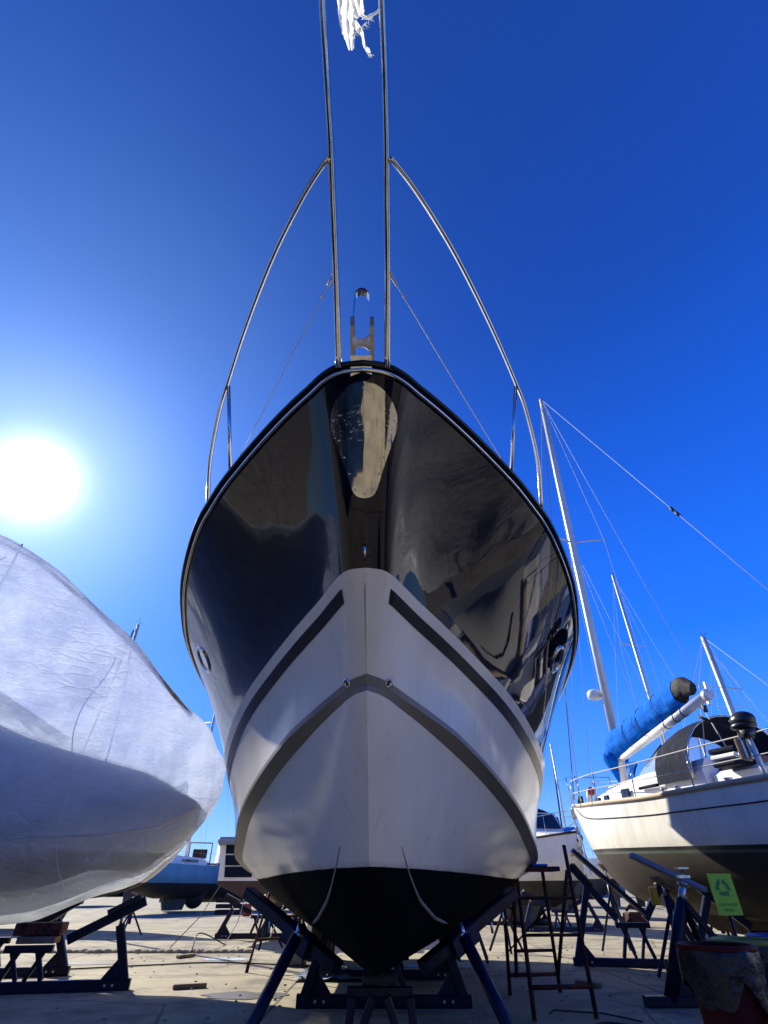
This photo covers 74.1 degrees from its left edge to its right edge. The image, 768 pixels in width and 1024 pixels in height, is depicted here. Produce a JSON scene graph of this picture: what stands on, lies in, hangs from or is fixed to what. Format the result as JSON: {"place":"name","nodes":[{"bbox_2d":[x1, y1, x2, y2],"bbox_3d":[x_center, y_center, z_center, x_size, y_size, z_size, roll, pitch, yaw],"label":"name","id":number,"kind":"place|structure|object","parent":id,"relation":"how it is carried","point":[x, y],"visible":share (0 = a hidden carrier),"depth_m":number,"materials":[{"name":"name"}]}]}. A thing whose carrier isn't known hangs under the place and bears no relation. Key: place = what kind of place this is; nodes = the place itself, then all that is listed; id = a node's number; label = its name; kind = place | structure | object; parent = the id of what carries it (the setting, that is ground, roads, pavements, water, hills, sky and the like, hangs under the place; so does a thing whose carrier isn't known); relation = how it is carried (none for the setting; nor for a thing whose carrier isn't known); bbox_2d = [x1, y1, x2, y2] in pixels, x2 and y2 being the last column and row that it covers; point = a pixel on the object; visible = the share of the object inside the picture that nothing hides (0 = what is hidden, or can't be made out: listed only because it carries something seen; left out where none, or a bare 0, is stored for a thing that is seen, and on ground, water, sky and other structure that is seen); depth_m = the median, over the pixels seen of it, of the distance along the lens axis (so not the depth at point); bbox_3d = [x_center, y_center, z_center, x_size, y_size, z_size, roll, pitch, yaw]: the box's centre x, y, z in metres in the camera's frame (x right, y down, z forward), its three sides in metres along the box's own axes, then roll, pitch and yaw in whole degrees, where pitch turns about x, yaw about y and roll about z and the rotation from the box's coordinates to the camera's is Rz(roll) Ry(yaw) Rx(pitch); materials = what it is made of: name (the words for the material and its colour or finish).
{"place":"outdoors","nodes":[
{"label":"outdoors","id":0,"kind":"place"},
{"bbox_2d":[214,898,244,914],"bbox_3d":[-8.600,22.060,28.459,1.430,0.705,0.830,0,-37,0],"label":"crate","id":1,"kind":"object","parent":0,"point":[224,912],"visible":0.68,"depth_m":28.10,"materials":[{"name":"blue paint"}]},
{"bbox_2d":[0,890,744,1023],"bbox_3d":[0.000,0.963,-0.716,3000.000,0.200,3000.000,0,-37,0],"label":"ground","id":2,"kind":"structure","parent":0,"point":[155,998],"depth_m":7.78,"materials":[{"name":"concrete"}]},
{"bbox_2d":[0,901,82,977],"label":"boat cradle","id":3,"kind":"object","parent":2,"relation":"on","point":[56,965],"visible":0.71,"depth_m":8.13,"materials":[{"name":"blue paint"}]},
{"bbox_2d":[0,535,224,924],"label":"wrapped boat","id":4,"kind":"object","parent":3,"relation":"on","point":[112,771],"visible":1,"depth_m":8.64,"materials":[{"name":"white plastic"}]},
{"bbox_2d":[0,894,146,994],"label":"boat cradle","id":5,"kind":"object","parent":2,"relation":"on","point":[115,977],"visible":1,"depth_m":6.92,"materials":[{"name":"blue paint"}]},
{"bbox_2d":[15,935,60,943],"bbox_3d":[-4.930,6.110,7.271,0.500,0.080,0.300,7,-37,-9],"label":"wood block","id":6,"kind":"object","parent":5,"relation":"on","point":[51,939],"depth_m":7.17,"materials":[{"name":"grey wood"}]},
{"bbox_2d":[13,922,68,935],"bbox_3d":[-4.950,6.025,7.359,0.620,0.140,0.340,7,-37,-9],"label":"keel block","id":7,"kind":"object","parent":6,"relation":"on","point":[38,928],"depth_m":7.24,"materials":[{"name":"brown wood"}]},
{"bbox_2d":[42,961,114,964],"bbox_3d":[-5.615,8.395,9.469,1.656,0.001,0.554,0,-37,0],"label":"oil stain","id":8,"kind":"object","parent":2,"relation":"on","point":[81,963],"visible":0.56,"depth_m":9.42,"materials":[{"name":"concrete"}]},
{"bbox_2d":[31,618,188,921],"bbox_3d":[-11.637,9.670,20.962,10.564,11.430,3.127,-12,-38,16],"label":"sailing boat","id":9,"kind":"object","parent":2,"relation":"on","point":[160,867],"visible":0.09,"depth_m":17.29,"materials":[{"name":"white paint"}]},
{"bbox_2d":[105,892,143,896],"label":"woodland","id":10,"kind":"object","parent":2,"relation":"on","point":[120,894],"depth_m":100.15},
{"bbox_2d":[0,948,251,953],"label":"broken kerb","id":11,"kind":"structure","parent":2,"relation":"on","point":[99,951],"depth_m":11.02,"materials":[{"name":"grey concrete"}]},
{"bbox_2d":[115,891,141,934],"bbox_3d":[-7.517,12.111,15.366,0.675,1.062,0.777,22,-42,-27],"label":"boat stand","id":12,"kind":"object","parent":2,"relation":"on","point":[129,918],"visible":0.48,"depth_m":15.25,"materials":[{"name":"blue paint"}]},
{"bbox_2d":[122,705,228,910],"bbox_3d":[-12.479,17.844,34.988,3.127,15.030,10.064,-12,-38,16],"label":"sailing boat","id":13,"kind":"object","parent":2,"relation":"on","point":[176,882],"visible":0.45,"depth_m":30.05,"materials":[{"name":"white paint"}]},
{"bbox_2d":[170,885,220,947],"bbox_3d":[-4.667,10.108,12.780,0.092,1.205,1.534,-14,-39,18],"label":"hanging rope","id":14,"kind":"object","parent":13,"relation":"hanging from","point":[196,920],"visible":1,"depth_m":12.62,"materials":[{"name":"grey fabric"}]},
{"bbox_2d":[176,953,195,958],"bbox_3d":[-4.000,8.968,10.280,0.100,0.050,0.450,-17,-40,21],"label":"timber offcut","id":15,"kind":"object","parent":2,"relation":"on","point":[186,955],"visible":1,"depth_m":10.25,"materials":[{"name":"brown wood"}]},
{"bbox_2d":[172,982,206,989],"bbox_3d":[-2.700,6.583,7.069,0.450,0.050,0.100,14,-39,-18],"label":"timber offcut","id":16,"kind":"object","parent":2,"relation":"on","point":[189,985],"visible":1,"depth_m":7.04,"materials":[{"name":"brown wood"}]},
{"bbox_2d":[159,842,246,908],"bbox_3d":[-9.427,24.791,34.807,10.526,3.600,4.040,12,-38,-16],"label":"work boat","id":17,"kind":"object","parent":2,"relation":"on","point":[196,902],"visible":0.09,"depth_m":32.81,"materials":[{"name":"white paint"}]},
{"bbox_2d":[181,932,225,953],"bbox_3d":[-4.278,9.899,11.732,0.589,0.332,2.224,-3,-37,4],"label":"ground cable","id":18,"kind":"object","parent":2,"relation":"on","point":[204,934],"visible":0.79,"depth_m":11.79,"materials":[{"name":"rubber"}]},
{"bbox_2d":[70,962,358,969],"bbox_3d":[-4.222,7.913,8.835,9.611,0.021,1.546,1,-37,-1],"label":"ground cable","id":19,"kind":"object","parent":2,"relation":"on","point":[192,963],"visible":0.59,"depth_m":9.20,"materials":[{"name":"rubber"}]},
{"bbox_2d":[203,958,249,959],"bbox_3d":[-3.073,8.804,10.020,1.060,0.001,0.473,0,-37,0],"label":"paint spill","id":20,"kind":"object","parent":2,"relation":"on","point":[226,959],"visible":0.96,"depth_m":9.96,"materials":[{"name":"white paint"}]},
{"bbox_2d":[201,991,289,998],"bbox_3d":[-1.813,6.253,6.585,1.133,0.001,0.637,-11,-38,14],"label":"oil stain","id":21,"kind":"object","parent":2,"relation":"on","point":[235,994],"visible":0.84,"depth_m":6.56,"materials":[{"name":"liquid"}]},
{"bbox_2d":[242,902,251,915],"bbox_3d":[-6.996,20.303,26.027,0.408,0.597,0.220,0,-37,0],"label":"fuel can","id":22,"kind":"object","parent":2,"relation":"on","point":[248,906],"visible":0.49,"depth_m":25.97,"materials":[{"name":"red plastic"}]},
{"bbox_2d":[214,893,297,938],"bbox_3d":[-3.500,11.565,14.580,2.500,1.017,0.220,0,-37,0],"label":"boat cradle","id":23,"kind":"object","parent":2,"relation":"on","point":[223,931],"visible":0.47,"depth_m":14.42,"materials":[{"name":"blue paint"}]},
{"bbox_2d":[217,837,282,906],"bbox_3d":[-2.668,12.081,17.566,3.280,2.350,8.796,-4,-37,5],"label":"stern drive boat","id":24,"kind":"object","parent":23,"relation":"on","point":[235,877],"visible":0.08,"depth_m":14.07,"materials":[{"name":"white paint"}]},
{"bbox_2d":[223,901,243,945],"bbox_3d":[-3.763,10.390,12.950,0.096,0.952,0.838,-8,-37,11],"label":"hanging rope","id":25,"kind":"object","parent":24,"relation":"hanging from","point":[235,925],"visible":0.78,"depth_m":12.86,"materials":[{"name":"white fabric"}]},
{"bbox_2d":[251,894,282,950],"bbox_3d":[-2.657,9.677,12.045,0.675,1.012,0.776,14,-39,-18],"label":"boat stand","id":26,"kind":"object","parent":2,"relation":"on","point":[264,927],"visible":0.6,"depth_m":11.92,"materials":[{"name":"blue paint"}]},
{"bbox_2d":[245,892,303,972],"bbox_3d":[-1.884,7.297,9.053,0.602,1.291,1.053,-26,-44,31],"label":"step ladder","id":27,"kind":"object","parent":2,"relation":"on","point":[254,945],"visible":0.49,"depth_m":8.71,"materials":[{"name":"metal"}]},
{"bbox_2d":[288,954,305,966],"bbox_3d":[-1.630,8.120,9.290,0.420,0.240,0.340,5,-37,-7],"label":"concrete block","id":28,"kind":"object","parent":2,"relation":"on","point":[295,960],"depth_m":9.13,"materials":[{"name":"grey concrete"}]},
{"bbox_2d":[306,938,334,960],"bbox_3d":[-1.250,8.617,10.043,0.550,0.340,0.500,3,-37,-5],"label":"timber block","id":29,"kind":"object","parent":2,"relation":"on","point":[332,948],"depth_m":9.86,"materials":[{"name":"brown wood"}]},
{"bbox_2d":[294,966,392,978],"bbox_3d":[-0.600,7.191,7.956,1.500,0.081,1.013,0,-37,0],"label":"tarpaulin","id":30,"kind":"object","parent":2,"relation":"on","point":[302,973],"visible":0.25,"depth_m":7.69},
{"bbox_2d":[0,946,700,1023],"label":"grit","id":31,"kind":"object","parent":2,"relation":"on","point":[427,1010],"visible":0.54,"depth_m":6.79,"materials":[{"name":"gravel"}]},
{"bbox_2d":[242,887,518,1023],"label":"boat cradle","id":32,"kind":"object","parent":2,"relation":"on","point":[302,942],"visible":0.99,"depth_m":4.05,"materials":[{"name":"blue paint"}]},
{"bbox_2d":[307,924,320,937],"bbox_3d":[-1.230,8.356,10.261,0.550,0.340,0.500,10,-38,-14],"label":"timber block","id":33,"kind":"object","parent":32,"relation":"on","point":[314,931],"depth_m":9.99,"materials":[{"name":"brown wood"}]},
{"bbox_2d":[180,0,578,977],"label":"motor yacht","id":34,"kind":"object","parent":32,"relation":"on","point":[378,610],"visible":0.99,"depth_m":3.25,"materials":[{"name":"white plastic"}]},
{"bbox_2d":[337,0,378,57],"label":"torn cloth","id":35,"kind":"object","parent":34,"relation":"attached to","point":[349,11],"visible":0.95,"depth_m":2.56,"materials":[{"name":"white fabric"}]},
{"bbox_2d":[296,934,471,1008],"bbox_3d":[0.000,5.265,6.266,2.040,1.219,0.220,0,-37,0],"label":"boat cradle","id":36,"kind":"object","parent":2,"relation":"on","point":[315,993],"visible":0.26,"depth_m":5.92,"materials":[{"name":"blue paint"}]},
{"bbox_2d":[319,939,448,979],"bbox_3d":[0.030,6.657,8.135,2.240,1.211,0.220,0,-37,0],"label":"boat cradle","id":37,"kind":"object","parent":2,"relation":"on","point":[440,972],"visible":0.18,"depth_m":7.77,"materials":[{"name":"blue paint"}]},
{"bbox_2d":[403,963,488,967],"bbox_3d":[0.932,8.165,9.159,1.935,0.001,0.751,0,-37,0],"label":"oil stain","id":38,"kind":"object","parent":2,"relation":"on","point":[459,965],"visible":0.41,"depth_m":9.17,"materials":[{"name":"concrete"}]},
{"bbox_2d":[479,932,488,963],"bbox_3d":[1.813,8.110,10.020,0.777,1.111,0.676,-25,-43,30],"label":"boat stand","id":39,"kind":"object","parent":2,"relation":"on","point":[484,952],"visible":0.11,"depth_m":9.50,"materials":[{"name":"blue paint"}]},
{"bbox_2d":[489,913,522,953],"bbox_3d":[2.789,9.124,11.470,0.677,1.210,0.778,18,-40,-23],"label":"boat stand","id":40,"kind":"object","parent":2,"relation":"on","point":[495,934],"visible":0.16,"depth_m":11.31,"materials":[{"name":"blue paint"}]},
{"bbox_2d":[488,907,546,924],"bbox_3d":[5.200,15.642,20.146,2.600,1.108,0.220,0,-37,0],"label":"boat cradle","id":41,"kind":"object","parent":2,"relation":"on","point":[544,916],"visible":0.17,"depth_m":19.84,"materials":[{"name":"blue"}]},
{"bbox_2d":[506,809,583,923],"bbox_3d":[5.393,13.675,20.363,3.380,4.325,9.823,7,-37,-10],"label":"motor cruiser","id":42,"kind":"object","parent":41,"relation":"on","point":[553,837],"visible":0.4,"depth_m":17.33,"materials":[{"name":"white paint"}]},
{"bbox_2d":[534,918,547,924],"bbox_3d":[6.000,15.998,19.882,0.960,0.200,0.960,0,-37,0],"label":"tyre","id":43,"kind":"object","parent":2,"relation":"on","point":[543,921],"visible":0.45,"depth_m":19.54,"materials":[{"name":"black rubber"}]},
{"bbox_2d":[521,890,603,931],"bbox_3d":[5.900,13.319,17.014,2.700,1.104,0.220,0,-37,0],"label":"boat cradle","id":44,"kind":"object","parent":2,"relation":"on","point":[597,926],"visible":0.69,"depth_m":16.82,"materials":[{"name":"blue paint"}]},
{"bbox_2d":[549,744,584,904],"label":"sailing boat","id":45,"kind":"object","parent":2,"relation":"on","point":[556,780],"visible":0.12,"depth_m":47.09,"materials":[{"name":"white paint"}]},
{"bbox_2d":[503,845,642,1022],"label":"scaffold","id":46,"kind":"object","parent":2,"relation":"on","point":[558,986],"visible":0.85,"depth_m":6.22,"materials":[{"name":"metal"}]},
{"bbox_2d":[530,864,547,865],"bbox_3d":[1.980,4.518,6.510,0.200,0.024,0.120,0,-37,0],"label":"folded rag","id":47,"kind":"object","parent":46,"relation":"on","point":[539,865],"visible":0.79,"depth_m":6.46,"materials":[{"name":"blue fabric"}]},
{"bbox_2d":[540,736,620,912],"bbox_3d":[9.329,15.359,31.642,3.026,15.030,9.564,17,-40,-21],"label":"sailing boat","id":48,"kind":"object","parent":2,"relation":"on","point":[599,885],"visible":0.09,"depth_m":25.00,"materials":[{"name":"white paint"}]},
{"bbox_2d":[575,979,601,987],"bbox_3d":[2.900,6.702,7.230,0.100,0.050,0.450,15,-39,-20],"label":"timber offcut","id":49,"kind":"object","parent":2,"relation":"on","point":[594,984],"visible":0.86,"depth_m":7.20,"materials":[{"name":"brown wood"}]},
{"bbox_2d":[595,1021,626,1023],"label":"ground cable","id":50,"kind":"object","parent":2,"relation":"on","point":[607,1022],"visible":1,"depth_m":5.15,"materials":[{"name":"rubber"}]},
{"bbox_2d":[598,862,635,951],"bbox_3d":[5.271,8.977,11.610,0.781,1.608,0.679,-30,-46,34],"label":"boat stand","id":51,"kind":"object","parent":2,"relation":"on","point":[611,899],"visible":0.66,"depth_m":11.47,"materials":[{"name":"blue paint"}]},
{"bbox_2d":[570,863,694,967],"bbox_3d":[4.550,7.424,9.434,2.300,1.528,0.220,-7,-37,10],"label":"boat cradle","id":52,"kind":"object","parent":2,"relation":"on","point":[588,889],"visible":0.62,"depth_m":9.25,"materials":[{"name":"blue paint"}]},
{"bbox_2d":[570,848,648,916],"bbox_3d":[4.100,6.760,9.304,1.166,1.013,0.140,0,-37,0],"label":"support board","id":53,"kind":"object","parent":52,"relation":"attached to","point":[611,884],"visible":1,"depth_m":9.25,"materials":[{"name":"blue paint"}]},
{"bbox_2d":[623,904,647,921],"bbox_3d":[9.283,14.888,18.838,1.024,0.601,0.600,0,-37,0],"label":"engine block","id":54,"kind":"object","parent":52,"relation":"on","point":[632,916],"depth_m":18.61,"materials":[{"name":"brown wood"}]},
{"bbox_2d":[611,571,716,918],"bbox_3d":[13.074,10.219,25.476,3.026,15.930,10.064,6,-37,-8],"label":"sailing boat","id":55,"kind":"object","parent":2,"relation":"on","point":[641,902],"visible":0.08,"depth_m":26.68,"materials":[{"name":"white paint"}]},
{"bbox_2d":[650,875,688,977],"bbox_3d":[4.647,6.521,8.024,0.677,1.280,0.779,10,-38,-14],"label":"boat stand","id":56,"kind":"object","parent":2,"relation":"on","point":[661,881],"visible":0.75,"depth_m":8.06,"materials":[{"name":"blue paint"}]},
{"bbox_2d":[642,867,716,1007],"bbox_3d":[3.783,5.352,6.485,1.445,1.340,0.656,0,-37,0],"label":"boat stand","id":57,"kind":"object","parent":2,"relation":"on","point":[678,993],"visible":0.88,"depth_m":6.18,"materials":[{"name":"blue paint"}]},
{"bbox_2d":[697,738,711,758],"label":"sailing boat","id":58,"kind":"object","parent":2,"relation":"on","point":[702,747],"visible":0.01,"depth_m":48.92,"materials":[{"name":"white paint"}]},
{"bbox_2d":[708,926,733,940],"bbox_3d":[6.993,8.342,10.545,0.678,1.359,0.779,14,-39,-18],"label":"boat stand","id":59,"kind":"object","parent":2,"relation":"on","point":[723,932],"visible":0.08,"depth_m":10.33,"materials":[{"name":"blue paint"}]},
{"bbox_2d":[676,941,767,1023],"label":"rubbish bin","id":60,"kind":"object","parent":2,"relation":"on","point":[725,982],"visible":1,"depth_m":2.49,"materials":[{"name":"red plastic"}]},
{"bbox_2d":[706,873,742,935],"bbox_3d":[3.050,3.803,4.299,0.215,1.220,0.050,0,-37,0],"label":"recycling sign","id":61,"kind":"object","parent":2,"relation":"on","point":[724,894],"visible":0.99,"depth_m":4.55,"materials":[{"name":"green paint"}]},
{"bbox_2d":[683,628,765,746],"bbox_3d":[10.087,7.265,14.706,2.824,7.830,9.064,6,-37,-8],"label":"sailing boat","id":62,"kind":"object","parent":2,"relation":"on","point":[725,694],"visible":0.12,"depth_m":15.45,"materials":[{"name":"white paint"}]},
{"bbox_2d":[695,890,767,940],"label":"boat cradle","id":63,"kind":"object","parent":2,"relation":"on","point":[742,920],"visible":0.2,"depth_m":8.37,"materials":[{"name":"blue paint"}]},
{"bbox_2d":[539,398,767,934],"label":"sailing boat","id":64,"kind":"object","parent":63,"relation":"on","point":[699,818],"visible":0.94,"depth_m":9.60,"materials":[{"name":"white paint"}]},
{"bbox_2d":[629,853,706,891],"bbox_3d":[4.020,5.116,7.224,0.924,0.455,0.170,0,-37,0],"label":"support board","id":65,"kind":"object","parent":64,"relation":"attached to","point":[664,870],"visible":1,"depth_m":7.18,"materials":[{"name":"metal"}]},
{"bbox_2d":[697,711,767,773],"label":"outboard motor","id":66,"kind":"object","parent":64,"relation":"attached to","point":[743,724],"visible":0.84,"depth_m":7.81,"materials":[{"name":"black plastic"}]},
{"bbox_2d":[709,936,767,986],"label":"rubbish bin","id":67,"kind":"object","parent":2,"relation":"on","point":[761,943],"visible":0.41,"depth_m":2.82,"materials":[{"name":"green plastic"}]},
{"bbox_2d":[710,649,767,721],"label":"sailing boat","id":68,"kind":"object","parent":2,"relation":"on","point":[726,688],"visible":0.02,"depth_m":27.37,"materials":[{"name":"white paint"}]},
{"bbox_2d":[745,933,767,937],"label":"rubbish bin","id":69,"kind":"object","parent":2,"relation":"on","point":[757,934],"visible":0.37,"depth_m":3.30,"materials":[{"name":"blue plastic"}]},
{"bbox_2d":[0,0,767,862],"label":"sky","id":70,"kind":"structure","parent":0,"point":[596,171],"materials":[{"name":"blue"}]},
{"bbox_2d":[602,885,625,897],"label":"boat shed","id":71,"kind":"object","parent":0,"point":[620,887],"depth_m":90.58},
{"bbox_2d":[648,886,659,904],"bbox_3d":[4.620,6.563,8.703,0.120,0.260,0.100,0,-37,0],"label":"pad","id":72,"kind":"object","parent":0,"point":[654,896],"visible":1,"depth_m":8.67,"materials":[{"name":"plastic"}]}
]}

